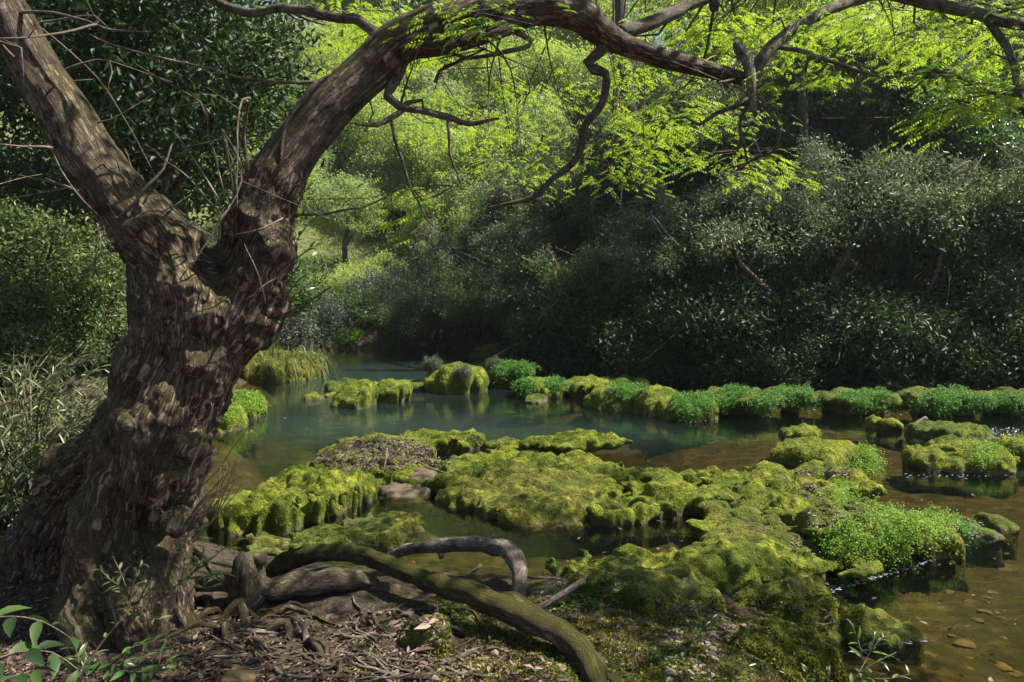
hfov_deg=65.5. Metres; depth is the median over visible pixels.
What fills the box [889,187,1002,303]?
bank tree
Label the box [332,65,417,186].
valley tree
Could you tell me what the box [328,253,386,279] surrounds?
shrub
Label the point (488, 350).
mossy rock
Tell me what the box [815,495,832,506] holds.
mossy rock
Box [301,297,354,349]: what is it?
shrub
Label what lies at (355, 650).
surface root
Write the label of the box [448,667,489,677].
surface root
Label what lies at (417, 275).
shrub
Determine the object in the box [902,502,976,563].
fern clump
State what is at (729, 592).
mossy rock
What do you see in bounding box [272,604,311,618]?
gnarled root
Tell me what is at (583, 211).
slope shrub
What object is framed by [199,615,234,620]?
surface root
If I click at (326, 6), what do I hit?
valley tree
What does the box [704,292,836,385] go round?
understory bush
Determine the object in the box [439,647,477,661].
surface root
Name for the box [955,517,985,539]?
fern clump
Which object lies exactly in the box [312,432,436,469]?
mossy rock
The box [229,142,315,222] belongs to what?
valley bush
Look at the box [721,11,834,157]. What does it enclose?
hill shrub
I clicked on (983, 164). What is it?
slope shrub
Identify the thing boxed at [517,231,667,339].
bank shrub
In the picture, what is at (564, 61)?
valley bush
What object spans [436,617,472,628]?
surface root
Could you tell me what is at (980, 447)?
fern clump
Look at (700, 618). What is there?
sprout
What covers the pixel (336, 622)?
surface root
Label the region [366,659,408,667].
surface root
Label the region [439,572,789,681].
creeping plants
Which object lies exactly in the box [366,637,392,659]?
surface root
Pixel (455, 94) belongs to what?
valley tree
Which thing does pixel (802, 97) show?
bank tree
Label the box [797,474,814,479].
mossy rock
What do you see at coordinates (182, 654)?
surface root
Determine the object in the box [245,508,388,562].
mossy rock
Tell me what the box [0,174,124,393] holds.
bank shrub
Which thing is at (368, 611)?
surface root
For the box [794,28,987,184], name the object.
slope shrub
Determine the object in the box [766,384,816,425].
mossy rock
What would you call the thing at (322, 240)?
grass tuft
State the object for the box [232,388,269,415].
fern clump
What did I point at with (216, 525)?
mossy rock
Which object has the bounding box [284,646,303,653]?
driftwood chunk
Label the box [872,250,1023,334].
understory bush
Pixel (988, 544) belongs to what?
mossy rock
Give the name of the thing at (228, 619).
surface root
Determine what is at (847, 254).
bank tree
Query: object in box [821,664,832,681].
seedling
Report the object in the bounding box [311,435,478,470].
leaf litter
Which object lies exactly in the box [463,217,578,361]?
bank shrub
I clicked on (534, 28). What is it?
valley tree
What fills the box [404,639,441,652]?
surface root
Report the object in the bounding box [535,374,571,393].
fern clump
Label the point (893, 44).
hill shrub
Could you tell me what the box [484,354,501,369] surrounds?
grey tuft
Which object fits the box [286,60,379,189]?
valley bush
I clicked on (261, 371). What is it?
mossy bank rock
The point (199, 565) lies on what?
leafy sprig
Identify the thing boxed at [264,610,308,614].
surface root
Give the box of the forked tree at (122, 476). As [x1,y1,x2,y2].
[0,0,1023,656]
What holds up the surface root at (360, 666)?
on the ground
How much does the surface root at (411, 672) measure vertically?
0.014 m
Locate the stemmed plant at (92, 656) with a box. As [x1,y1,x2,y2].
[77,604,137,681]
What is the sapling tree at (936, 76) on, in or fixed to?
on the ground
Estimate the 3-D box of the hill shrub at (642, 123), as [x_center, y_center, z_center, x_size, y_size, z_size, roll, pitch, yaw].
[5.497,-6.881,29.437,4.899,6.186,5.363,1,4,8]
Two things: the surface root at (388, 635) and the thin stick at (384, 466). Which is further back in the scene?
the thin stick at (384, 466)
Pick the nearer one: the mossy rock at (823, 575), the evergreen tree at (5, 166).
the mossy rock at (823, 575)
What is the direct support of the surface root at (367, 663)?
on the ground
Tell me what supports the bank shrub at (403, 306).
on the ground
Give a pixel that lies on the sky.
(242, 0)
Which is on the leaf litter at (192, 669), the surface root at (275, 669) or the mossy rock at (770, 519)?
the surface root at (275, 669)
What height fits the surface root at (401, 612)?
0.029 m
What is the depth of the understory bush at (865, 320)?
16.58 m
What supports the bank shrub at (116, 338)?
on the ground
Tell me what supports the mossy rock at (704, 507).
in the water at (295, 423)
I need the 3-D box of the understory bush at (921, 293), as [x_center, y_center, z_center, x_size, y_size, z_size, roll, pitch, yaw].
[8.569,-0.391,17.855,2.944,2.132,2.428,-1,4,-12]
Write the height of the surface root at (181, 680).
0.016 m
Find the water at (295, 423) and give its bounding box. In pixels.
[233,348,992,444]
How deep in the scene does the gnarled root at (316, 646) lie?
3.92 m
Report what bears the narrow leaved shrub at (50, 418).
on the ground
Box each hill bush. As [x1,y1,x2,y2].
[501,104,619,201]
[564,90,639,151]
[566,58,640,132]
[569,65,662,142]
[601,36,666,65]
[605,37,689,96]
[630,42,693,105]
[650,19,686,50]
[650,29,732,107]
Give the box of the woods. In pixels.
[97,0,683,105]
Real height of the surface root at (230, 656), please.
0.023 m
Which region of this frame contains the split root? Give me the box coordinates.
[298,620,308,639]
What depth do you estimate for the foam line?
5.94 m
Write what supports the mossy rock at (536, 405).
in the water at (295, 423)
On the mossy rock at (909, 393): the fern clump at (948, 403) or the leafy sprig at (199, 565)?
the fern clump at (948, 403)
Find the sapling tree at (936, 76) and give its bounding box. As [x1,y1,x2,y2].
[882,50,1023,187]
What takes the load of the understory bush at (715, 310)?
on the ground
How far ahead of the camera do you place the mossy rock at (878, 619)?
4.93 m
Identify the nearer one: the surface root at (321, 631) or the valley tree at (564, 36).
the surface root at (321, 631)
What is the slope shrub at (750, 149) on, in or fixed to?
on the ground
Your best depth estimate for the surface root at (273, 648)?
3.99 m
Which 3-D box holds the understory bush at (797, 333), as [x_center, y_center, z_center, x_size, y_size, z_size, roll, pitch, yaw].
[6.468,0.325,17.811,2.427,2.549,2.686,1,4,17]
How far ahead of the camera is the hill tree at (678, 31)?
36.72 m
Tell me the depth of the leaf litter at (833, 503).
6.70 m
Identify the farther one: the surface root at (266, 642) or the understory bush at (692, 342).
the understory bush at (692, 342)
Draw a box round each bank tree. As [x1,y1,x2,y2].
[553,0,742,243]
[602,240,697,296]
[626,0,823,123]
[673,0,937,254]
[681,202,794,322]
[764,174,919,303]
[795,0,924,138]
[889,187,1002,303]
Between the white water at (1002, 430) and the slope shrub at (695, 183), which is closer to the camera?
the white water at (1002, 430)
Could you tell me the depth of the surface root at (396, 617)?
4.34 m
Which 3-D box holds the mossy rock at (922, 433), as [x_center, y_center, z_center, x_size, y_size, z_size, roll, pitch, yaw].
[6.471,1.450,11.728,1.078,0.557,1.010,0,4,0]
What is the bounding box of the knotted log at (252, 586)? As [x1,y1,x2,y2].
[194,551,379,619]
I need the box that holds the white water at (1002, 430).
[986,427,1019,437]
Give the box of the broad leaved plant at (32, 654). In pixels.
[0,605,78,681]
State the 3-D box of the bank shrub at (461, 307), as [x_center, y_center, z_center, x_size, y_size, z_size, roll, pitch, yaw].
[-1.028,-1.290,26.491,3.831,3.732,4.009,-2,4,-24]
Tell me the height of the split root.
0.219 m
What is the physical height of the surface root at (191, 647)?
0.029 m
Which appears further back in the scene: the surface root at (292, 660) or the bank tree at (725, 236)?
the bank tree at (725, 236)
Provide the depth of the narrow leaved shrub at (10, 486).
5.40 m
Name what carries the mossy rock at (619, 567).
on the ground
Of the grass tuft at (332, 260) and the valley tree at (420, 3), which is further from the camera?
the valley tree at (420, 3)
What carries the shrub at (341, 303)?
on the ground
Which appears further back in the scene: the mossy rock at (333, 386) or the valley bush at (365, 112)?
the valley bush at (365, 112)
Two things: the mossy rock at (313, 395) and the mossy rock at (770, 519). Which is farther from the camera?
the mossy rock at (313, 395)
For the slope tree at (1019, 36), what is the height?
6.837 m
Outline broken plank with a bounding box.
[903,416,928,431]
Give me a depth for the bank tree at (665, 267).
19.59 m
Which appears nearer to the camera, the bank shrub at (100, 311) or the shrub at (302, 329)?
the bank shrub at (100, 311)
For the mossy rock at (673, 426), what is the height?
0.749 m
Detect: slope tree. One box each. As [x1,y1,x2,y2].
[457,155,541,270]
[510,148,604,267]
[551,94,668,244]
[619,69,734,221]
[673,0,792,156]
[757,9,882,194]
[827,0,921,74]
[856,0,1003,191]
[932,0,1023,180]
[980,5,1023,77]
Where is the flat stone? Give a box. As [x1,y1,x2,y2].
[221,666,262,681]
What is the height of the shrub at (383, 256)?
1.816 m
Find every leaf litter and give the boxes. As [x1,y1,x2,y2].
[0,580,568,681]
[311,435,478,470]
[531,572,842,649]
[789,467,905,553]
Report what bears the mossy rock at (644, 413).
on the ground
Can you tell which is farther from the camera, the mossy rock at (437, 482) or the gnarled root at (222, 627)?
the mossy rock at (437, 482)
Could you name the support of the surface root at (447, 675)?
on the ground
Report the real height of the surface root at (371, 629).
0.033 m
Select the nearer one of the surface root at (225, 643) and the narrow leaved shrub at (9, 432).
the surface root at (225, 643)
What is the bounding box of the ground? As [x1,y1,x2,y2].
[0,54,1023,681]
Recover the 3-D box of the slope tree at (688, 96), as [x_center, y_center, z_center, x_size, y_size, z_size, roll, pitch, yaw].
[4.989,-5.254,23.922,3.665,6.496,3.214,-1,4,-15]
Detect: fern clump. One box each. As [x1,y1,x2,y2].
[221,399,247,425]
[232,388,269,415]
[333,327,364,346]
[487,358,542,383]
[510,374,541,396]
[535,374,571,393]
[603,380,658,403]
[663,389,726,423]
[706,393,741,416]
[712,381,756,406]
[745,389,777,428]
[760,381,823,416]
[808,508,898,596]
[823,476,871,504]
[836,385,900,417]
[843,493,934,584]
[849,440,892,480]
[902,382,994,421]
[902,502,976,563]
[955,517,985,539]
[964,438,1017,476]
[974,388,1023,425]
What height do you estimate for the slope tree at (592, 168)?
6.866 m
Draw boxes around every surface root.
[154,645,192,651]
[155,651,194,662]
[162,640,175,643]
[173,676,216,681]
[176,627,209,642]
[195,658,220,676]
[196,614,213,634]
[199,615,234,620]
[202,653,245,659]
[204,633,242,648]
[205,616,231,637]
[206,649,244,655]
[209,658,251,663]
[211,660,253,662]
[213,631,251,643]
[213,632,243,652]
[215,639,250,648]
[219,657,258,661]
[229,638,261,658]
[233,629,273,633]
[238,657,272,669]
[239,628,282,634]
[241,614,279,627]
[248,658,285,673]
[249,624,264,628]
[253,647,291,663]
[254,638,274,659]
[257,649,297,659]
[258,655,289,671]
[260,608,298,615]
[262,645,300,652]
[262,646,299,652]
[263,640,295,652]
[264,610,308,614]
[273,666,312,678]
[283,639,317,656]
[283,659,321,676]
[283,667,326,673]
[286,658,325,662]
[290,649,325,667]
[290,652,327,658]
[299,629,335,645]
[306,625,343,633]
[307,611,344,626]
[307,649,343,664]
[309,646,317,669]
[313,675,356,679]
[322,647,334,661]
[325,638,355,654]
[327,675,349,681]
[331,622,370,629]
[331,649,370,654]
[333,631,375,635]
[338,617,377,627]
[339,633,383,638]
[343,668,379,674]
[352,595,381,614]
[352,631,398,637]
[352,648,387,664]
[352,672,368,680]
[353,655,388,675]
[353,662,392,674]
[355,616,376,640]
[356,614,399,619]
[356,671,398,680]
[358,616,396,629]
[358,619,379,641]
[361,649,388,671]
[362,635,391,655]
[363,659,404,666]
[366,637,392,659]
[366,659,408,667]
[366,669,398,681]
[368,641,390,663]
[369,664,411,667]
[371,616,399,633]
[371,659,413,672]
[373,618,408,631]
[374,609,406,616]
[379,651,402,669]
[379,657,420,663]
[380,601,407,622]
[396,662,433,677]
[398,641,440,651]
[398,664,439,677]
[403,623,449,628]
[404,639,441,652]
[404,671,481,680]
[405,603,442,612]
[405,639,449,648]
[407,649,430,666]
[411,622,454,629]
[416,632,428,653]
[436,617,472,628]
[437,613,444,637]
[439,637,474,652]
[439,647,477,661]
[440,673,457,681]
[445,646,480,665]
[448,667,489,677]
[451,607,480,622]
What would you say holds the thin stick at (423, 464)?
on the mossy rock at (523, 508)
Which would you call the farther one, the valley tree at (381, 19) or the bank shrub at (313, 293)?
the valley tree at (381, 19)
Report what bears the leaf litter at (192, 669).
on the ground
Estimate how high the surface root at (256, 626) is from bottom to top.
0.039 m
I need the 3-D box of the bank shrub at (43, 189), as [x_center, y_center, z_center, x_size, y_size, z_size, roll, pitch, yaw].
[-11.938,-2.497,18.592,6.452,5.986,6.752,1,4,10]
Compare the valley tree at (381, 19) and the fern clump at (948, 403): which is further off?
the valley tree at (381, 19)
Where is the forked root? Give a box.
[235,602,249,621]
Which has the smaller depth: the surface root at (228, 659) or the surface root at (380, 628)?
the surface root at (228, 659)
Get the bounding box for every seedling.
[801,663,815,681]
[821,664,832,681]
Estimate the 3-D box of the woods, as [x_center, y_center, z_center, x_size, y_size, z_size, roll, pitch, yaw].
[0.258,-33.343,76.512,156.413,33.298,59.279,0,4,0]
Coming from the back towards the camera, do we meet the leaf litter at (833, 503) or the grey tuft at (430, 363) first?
the grey tuft at (430, 363)
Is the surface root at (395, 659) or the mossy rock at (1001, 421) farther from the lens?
the mossy rock at (1001, 421)
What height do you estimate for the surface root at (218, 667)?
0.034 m
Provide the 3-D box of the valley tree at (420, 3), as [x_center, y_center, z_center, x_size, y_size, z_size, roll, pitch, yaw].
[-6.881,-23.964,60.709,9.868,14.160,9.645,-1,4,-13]
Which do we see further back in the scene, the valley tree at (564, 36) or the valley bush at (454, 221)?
the valley tree at (564, 36)
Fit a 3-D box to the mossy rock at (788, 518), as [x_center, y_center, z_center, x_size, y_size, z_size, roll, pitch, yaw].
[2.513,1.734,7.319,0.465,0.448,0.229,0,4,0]
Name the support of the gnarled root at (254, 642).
on the ground
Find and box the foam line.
[831,473,988,649]
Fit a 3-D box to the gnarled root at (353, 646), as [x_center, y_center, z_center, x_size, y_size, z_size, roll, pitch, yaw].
[-0.969,1.575,4.068,0.384,0.125,0.131,0,4,7]
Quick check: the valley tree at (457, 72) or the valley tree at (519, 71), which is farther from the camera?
the valley tree at (457, 72)
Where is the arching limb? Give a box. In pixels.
[264,543,622,681]
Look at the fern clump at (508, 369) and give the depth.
16.92 m
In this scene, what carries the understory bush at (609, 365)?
on the ground
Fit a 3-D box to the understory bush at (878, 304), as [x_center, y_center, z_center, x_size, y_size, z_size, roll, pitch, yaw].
[7.728,-0.392,17.020,4.178,3.026,3.445,-4,6,-43]
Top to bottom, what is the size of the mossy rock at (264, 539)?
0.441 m
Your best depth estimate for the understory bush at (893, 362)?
15.90 m
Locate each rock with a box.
[206,490,251,541]
[215,402,248,451]
[223,448,396,547]
[232,393,267,435]
[239,430,257,457]
[240,349,327,397]
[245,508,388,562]
[251,523,348,561]
[303,391,324,399]
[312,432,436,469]
[324,377,358,392]
[330,379,378,408]
[358,511,427,561]
[374,378,413,403]
[377,458,436,521]
[384,459,487,508]
[399,428,486,460]
[400,609,451,655]
[407,379,424,392]
[423,361,489,409]
[427,461,630,558]
[430,449,626,474]
[473,342,510,364]
[481,436,515,451]
[484,439,524,453]
[486,360,535,402]
[501,347,524,360]
[513,376,568,414]
[518,428,633,455]
[524,393,548,417]
[541,539,762,592]
[556,450,584,459]
[563,374,611,413]
[567,556,683,614]
[582,383,638,425]
[586,466,690,553]
[601,373,649,386]
[617,465,749,545]
[631,385,680,428]
[639,563,726,613]
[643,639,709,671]
[656,393,719,442]
[681,529,883,582]
[687,515,719,544]
[696,467,797,520]
[699,386,781,429]
[699,517,803,547]
[706,505,785,525]
[713,473,871,511]
[715,488,734,502]
[720,616,845,681]
[725,589,733,595]
[728,506,759,516]
[731,570,847,653]
[743,459,864,479]
[761,506,805,525]
[762,619,849,681]
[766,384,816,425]
[769,436,872,480]
[773,525,806,540]
[776,551,790,555]
[778,422,822,441]
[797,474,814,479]
[797,502,933,602]
[814,386,902,428]
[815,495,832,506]
[816,560,827,582]
[824,467,887,503]
[832,500,867,510]
[837,604,925,666]
[864,414,903,448]
[896,386,994,423]
[899,512,969,591]
[900,438,1019,498]
[904,420,993,446]
[938,434,991,443]
[945,518,1005,567]
[977,386,1023,428]
[990,434,1023,480]
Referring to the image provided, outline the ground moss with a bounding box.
[166,582,866,681]
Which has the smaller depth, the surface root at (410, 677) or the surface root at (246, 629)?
the surface root at (410, 677)
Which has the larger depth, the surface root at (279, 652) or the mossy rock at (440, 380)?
the mossy rock at (440, 380)
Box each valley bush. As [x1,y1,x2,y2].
[229,77,339,175]
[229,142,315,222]
[265,133,339,218]
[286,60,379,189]
[328,89,427,193]
[344,130,426,233]
[380,117,478,215]
[385,186,460,271]
[409,161,505,262]
[433,97,526,200]
[443,191,529,247]
[470,78,580,215]
[517,33,619,137]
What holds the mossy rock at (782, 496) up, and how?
on the ground
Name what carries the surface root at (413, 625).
on the ground
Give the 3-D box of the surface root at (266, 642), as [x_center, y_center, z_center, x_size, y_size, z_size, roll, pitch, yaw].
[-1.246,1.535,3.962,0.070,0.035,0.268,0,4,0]
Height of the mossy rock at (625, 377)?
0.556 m
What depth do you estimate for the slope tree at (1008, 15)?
23.43 m
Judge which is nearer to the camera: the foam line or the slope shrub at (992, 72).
the foam line
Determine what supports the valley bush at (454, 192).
on the ground
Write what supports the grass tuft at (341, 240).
on the ground
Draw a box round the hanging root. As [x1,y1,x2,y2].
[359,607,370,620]
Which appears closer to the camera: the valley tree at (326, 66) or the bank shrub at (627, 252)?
the bank shrub at (627, 252)
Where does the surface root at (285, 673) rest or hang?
on the ground
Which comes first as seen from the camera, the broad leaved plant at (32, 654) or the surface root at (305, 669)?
the broad leaved plant at (32, 654)
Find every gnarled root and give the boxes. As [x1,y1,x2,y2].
[173,614,250,650]
[194,594,222,609]
[198,606,224,615]
[217,617,269,653]
[248,601,339,625]
[264,618,328,653]
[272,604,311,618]
[299,636,359,651]
[306,636,341,674]
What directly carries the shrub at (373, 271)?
on the ground
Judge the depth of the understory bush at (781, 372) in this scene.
16.64 m
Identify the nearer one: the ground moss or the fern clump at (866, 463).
the ground moss
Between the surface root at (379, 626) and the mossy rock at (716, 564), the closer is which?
the surface root at (379, 626)
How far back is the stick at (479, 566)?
5.73 m
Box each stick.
[63,605,87,665]
[192,545,225,581]
[378,448,387,477]
[417,461,447,473]
[467,564,481,573]
[538,577,585,608]
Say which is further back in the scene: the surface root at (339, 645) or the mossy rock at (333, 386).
the mossy rock at (333, 386)
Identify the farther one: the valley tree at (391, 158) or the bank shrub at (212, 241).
the valley tree at (391, 158)
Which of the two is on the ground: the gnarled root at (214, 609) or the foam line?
the gnarled root at (214, 609)
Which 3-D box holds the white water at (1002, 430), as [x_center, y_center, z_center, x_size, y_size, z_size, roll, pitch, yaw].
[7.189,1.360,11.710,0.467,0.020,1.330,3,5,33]
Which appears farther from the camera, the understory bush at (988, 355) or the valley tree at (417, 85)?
the valley tree at (417, 85)
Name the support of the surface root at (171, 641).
on the ground
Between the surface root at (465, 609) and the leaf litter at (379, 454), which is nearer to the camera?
the surface root at (465, 609)
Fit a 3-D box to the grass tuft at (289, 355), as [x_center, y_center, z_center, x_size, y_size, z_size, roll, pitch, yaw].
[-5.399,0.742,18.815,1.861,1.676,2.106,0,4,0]
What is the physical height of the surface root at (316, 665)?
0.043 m
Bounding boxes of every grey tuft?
[419,352,444,372]
[450,362,474,380]
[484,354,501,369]
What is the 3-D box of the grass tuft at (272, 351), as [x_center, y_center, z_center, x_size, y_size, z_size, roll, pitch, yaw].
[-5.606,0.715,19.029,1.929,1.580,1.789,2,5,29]
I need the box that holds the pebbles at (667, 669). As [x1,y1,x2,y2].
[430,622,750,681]
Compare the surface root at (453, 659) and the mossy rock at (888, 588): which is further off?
the mossy rock at (888, 588)
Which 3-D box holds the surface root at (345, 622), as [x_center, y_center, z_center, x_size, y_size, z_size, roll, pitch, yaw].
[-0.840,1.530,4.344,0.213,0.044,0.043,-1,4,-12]
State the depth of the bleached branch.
5.08 m
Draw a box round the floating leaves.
[276,415,1016,681]
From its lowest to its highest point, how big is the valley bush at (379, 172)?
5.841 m
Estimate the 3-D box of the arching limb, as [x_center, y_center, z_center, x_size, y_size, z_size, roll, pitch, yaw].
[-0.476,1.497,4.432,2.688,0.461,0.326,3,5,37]
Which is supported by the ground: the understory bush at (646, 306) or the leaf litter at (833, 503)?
the understory bush at (646, 306)
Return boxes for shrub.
[0,126,113,255]
[0,134,124,278]
[0,159,111,363]
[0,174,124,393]
[0,225,127,396]
[0,247,95,409]
[0,338,108,453]
[0,353,110,515]
[0,391,98,463]
[0,402,96,539]
[8,212,127,370]
[107,216,293,335]
[269,295,329,351]
[285,216,338,317]
[286,243,350,322]
[298,275,337,318]
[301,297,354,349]
[307,265,365,295]
[319,292,357,325]
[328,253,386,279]
[328,281,365,316]
[330,264,397,314]
[344,286,391,327]
[353,239,485,349]
[361,256,415,299]
[362,244,417,272]
[383,298,433,334]
[393,253,432,299]
[406,216,507,287]
[428,245,528,350]
[456,185,553,285]
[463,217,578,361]
[514,178,623,271]
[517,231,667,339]
[564,152,693,258]
[569,198,725,314]
[599,74,701,204]
[613,173,794,299]
[630,125,770,221]
[659,74,792,166]
[686,68,850,201]
[686,139,848,298]
[711,130,956,300]
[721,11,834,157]
[754,39,899,199]
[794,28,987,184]
[801,139,997,294]
[805,1,945,78]
[852,144,1023,293]
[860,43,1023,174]
[894,37,1023,184]
[935,120,1023,300]
[964,43,1023,182]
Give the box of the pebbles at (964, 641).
[408,419,1023,676]
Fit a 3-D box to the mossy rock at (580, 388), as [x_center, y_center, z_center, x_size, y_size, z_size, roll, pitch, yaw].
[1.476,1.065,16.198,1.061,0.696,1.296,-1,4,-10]
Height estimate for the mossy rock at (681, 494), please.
0.646 m
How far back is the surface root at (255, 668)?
3.77 m
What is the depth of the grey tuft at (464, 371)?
15.97 m
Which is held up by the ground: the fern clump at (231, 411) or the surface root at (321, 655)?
the surface root at (321, 655)
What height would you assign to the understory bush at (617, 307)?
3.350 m
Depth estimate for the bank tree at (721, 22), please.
27.44 m
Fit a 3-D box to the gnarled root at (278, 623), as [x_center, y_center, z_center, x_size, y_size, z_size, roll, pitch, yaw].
[-1.078,1.553,4.071,0.529,0.178,0.121,3,5,34]
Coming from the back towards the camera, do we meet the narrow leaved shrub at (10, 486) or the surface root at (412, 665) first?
the narrow leaved shrub at (10, 486)
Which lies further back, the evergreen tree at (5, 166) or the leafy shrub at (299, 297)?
the evergreen tree at (5, 166)
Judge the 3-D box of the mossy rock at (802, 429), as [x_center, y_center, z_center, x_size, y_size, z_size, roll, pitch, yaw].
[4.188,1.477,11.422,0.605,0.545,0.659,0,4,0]
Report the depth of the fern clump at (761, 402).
13.14 m
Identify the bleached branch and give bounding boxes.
[387,536,526,594]
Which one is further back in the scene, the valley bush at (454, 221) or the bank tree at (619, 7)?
the valley bush at (454, 221)
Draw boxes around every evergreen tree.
[0,0,116,220]
[0,0,331,220]
[0,0,358,328]
[0,2,261,358]
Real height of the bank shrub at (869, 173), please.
3.680 m
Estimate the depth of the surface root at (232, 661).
3.82 m
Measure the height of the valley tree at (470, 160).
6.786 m
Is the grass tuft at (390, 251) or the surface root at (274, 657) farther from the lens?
the grass tuft at (390, 251)
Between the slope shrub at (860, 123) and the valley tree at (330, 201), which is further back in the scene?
the valley tree at (330, 201)
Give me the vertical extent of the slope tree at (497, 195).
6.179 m
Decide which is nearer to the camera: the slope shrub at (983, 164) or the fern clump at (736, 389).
the fern clump at (736, 389)
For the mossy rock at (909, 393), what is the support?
on the ground
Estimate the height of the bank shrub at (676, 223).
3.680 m
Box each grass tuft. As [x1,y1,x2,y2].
[240,337,319,381]
[260,340,308,383]
[263,338,336,379]
[289,339,354,380]
[304,235,337,245]
[314,234,368,247]
[314,253,368,262]
[318,246,364,259]
[338,241,394,253]
[357,228,404,237]
[359,429,380,443]
[362,246,409,255]
[471,461,491,477]
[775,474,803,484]
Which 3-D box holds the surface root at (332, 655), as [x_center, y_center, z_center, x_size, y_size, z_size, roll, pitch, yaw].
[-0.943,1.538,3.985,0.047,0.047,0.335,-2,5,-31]
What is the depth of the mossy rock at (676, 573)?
5.10 m
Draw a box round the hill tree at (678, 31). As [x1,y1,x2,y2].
[663,15,747,58]
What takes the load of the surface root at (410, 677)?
on the ground
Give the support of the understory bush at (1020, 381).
on the ground
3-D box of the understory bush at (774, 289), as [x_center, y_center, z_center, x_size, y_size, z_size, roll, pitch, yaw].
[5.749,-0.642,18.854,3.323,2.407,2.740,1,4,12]
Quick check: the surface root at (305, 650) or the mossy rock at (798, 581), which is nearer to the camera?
the surface root at (305, 650)
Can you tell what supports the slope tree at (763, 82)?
on the ground
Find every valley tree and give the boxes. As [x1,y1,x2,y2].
[203,17,289,153]
[226,129,327,205]
[263,16,335,75]
[269,0,356,30]
[275,67,342,143]
[278,18,362,91]
[295,11,364,59]
[302,169,391,265]
[317,0,427,32]
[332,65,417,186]
[352,2,405,39]
[366,108,456,220]
[374,0,436,98]
[388,57,446,116]
[410,75,500,140]
[417,52,463,105]
[426,108,537,195]
[438,39,520,118]
[449,35,542,110]
[475,28,583,131]
[502,26,559,57]
[529,0,629,60]
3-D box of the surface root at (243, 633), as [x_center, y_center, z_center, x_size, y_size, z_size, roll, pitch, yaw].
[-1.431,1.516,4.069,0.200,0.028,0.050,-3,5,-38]
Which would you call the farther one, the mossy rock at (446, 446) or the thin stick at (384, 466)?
the mossy rock at (446, 446)
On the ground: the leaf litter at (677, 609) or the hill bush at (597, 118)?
the hill bush at (597, 118)
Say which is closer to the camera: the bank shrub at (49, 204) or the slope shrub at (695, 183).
the bank shrub at (49, 204)
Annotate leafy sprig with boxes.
[59,632,190,681]
[89,556,181,624]
[173,535,247,587]
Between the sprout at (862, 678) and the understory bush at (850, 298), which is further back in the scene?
the understory bush at (850, 298)
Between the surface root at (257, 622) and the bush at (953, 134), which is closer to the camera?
the surface root at (257, 622)
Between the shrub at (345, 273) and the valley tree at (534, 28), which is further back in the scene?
the valley tree at (534, 28)
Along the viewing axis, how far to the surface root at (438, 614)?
4.09 m
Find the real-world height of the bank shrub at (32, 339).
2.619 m
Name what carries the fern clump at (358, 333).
on the ground
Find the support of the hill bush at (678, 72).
on the ground
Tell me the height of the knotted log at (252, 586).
0.428 m
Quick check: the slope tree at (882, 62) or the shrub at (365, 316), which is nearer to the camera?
the slope tree at (882, 62)
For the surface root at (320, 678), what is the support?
on the ground
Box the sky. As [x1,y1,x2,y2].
[79,0,681,82]
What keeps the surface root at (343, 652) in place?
on the ground
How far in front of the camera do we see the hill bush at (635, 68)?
35.52 m
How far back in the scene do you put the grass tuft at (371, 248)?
36.87 m
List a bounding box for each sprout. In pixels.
[686,601,724,648]
[846,618,911,681]
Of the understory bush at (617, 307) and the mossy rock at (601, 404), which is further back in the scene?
the understory bush at (617, 307)
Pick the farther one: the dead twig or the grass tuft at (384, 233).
the grass tuft at (384, 233)
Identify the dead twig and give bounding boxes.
[810,614,838,624]
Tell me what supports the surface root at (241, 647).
on the ground
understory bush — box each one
[481,276,625,379]
[504,316,551,364]
[516,269,641,377]
[531,286,629,375]
[569,286,664,376]
[581,283,705,381]
[592,312,698,383]
[617,282,758,393]
[618,285,697,357]
[634,307,733,383]
[635,257,793,385]
[644,259,836,389]
[664,274,779,376]
[692,263,835,323]
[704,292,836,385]
[722,311,844,389]
[758,252,966,390]
[759,302,865,368]
[760,314,858,390]
[778,276,919,385]
[779,308,875,388]
[801,286,881,350]
[813,289,1020,405]
[819,280,955,389]
[844,276,962,313]
[856,264,999,385]
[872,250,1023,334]
[872,264,1005,335]
[901,301,1023,390]
[909,260,1023,390]
[948,294,1023,389]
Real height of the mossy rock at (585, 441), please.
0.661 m
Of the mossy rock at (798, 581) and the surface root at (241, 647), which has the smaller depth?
the surface root at (241, 647)
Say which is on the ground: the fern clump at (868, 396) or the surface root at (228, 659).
the surface root at (228, 659)
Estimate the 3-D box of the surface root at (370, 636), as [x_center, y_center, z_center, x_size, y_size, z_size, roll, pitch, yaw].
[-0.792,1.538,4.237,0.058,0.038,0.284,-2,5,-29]
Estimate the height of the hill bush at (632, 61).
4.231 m
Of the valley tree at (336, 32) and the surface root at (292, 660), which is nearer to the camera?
the surface root at (292, 660)
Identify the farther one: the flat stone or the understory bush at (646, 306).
the understory bush at (646, 306)
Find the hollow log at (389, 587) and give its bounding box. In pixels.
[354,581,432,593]
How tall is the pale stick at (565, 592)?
0.243 m
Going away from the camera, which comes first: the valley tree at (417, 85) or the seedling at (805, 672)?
the seedling at (805, 672)

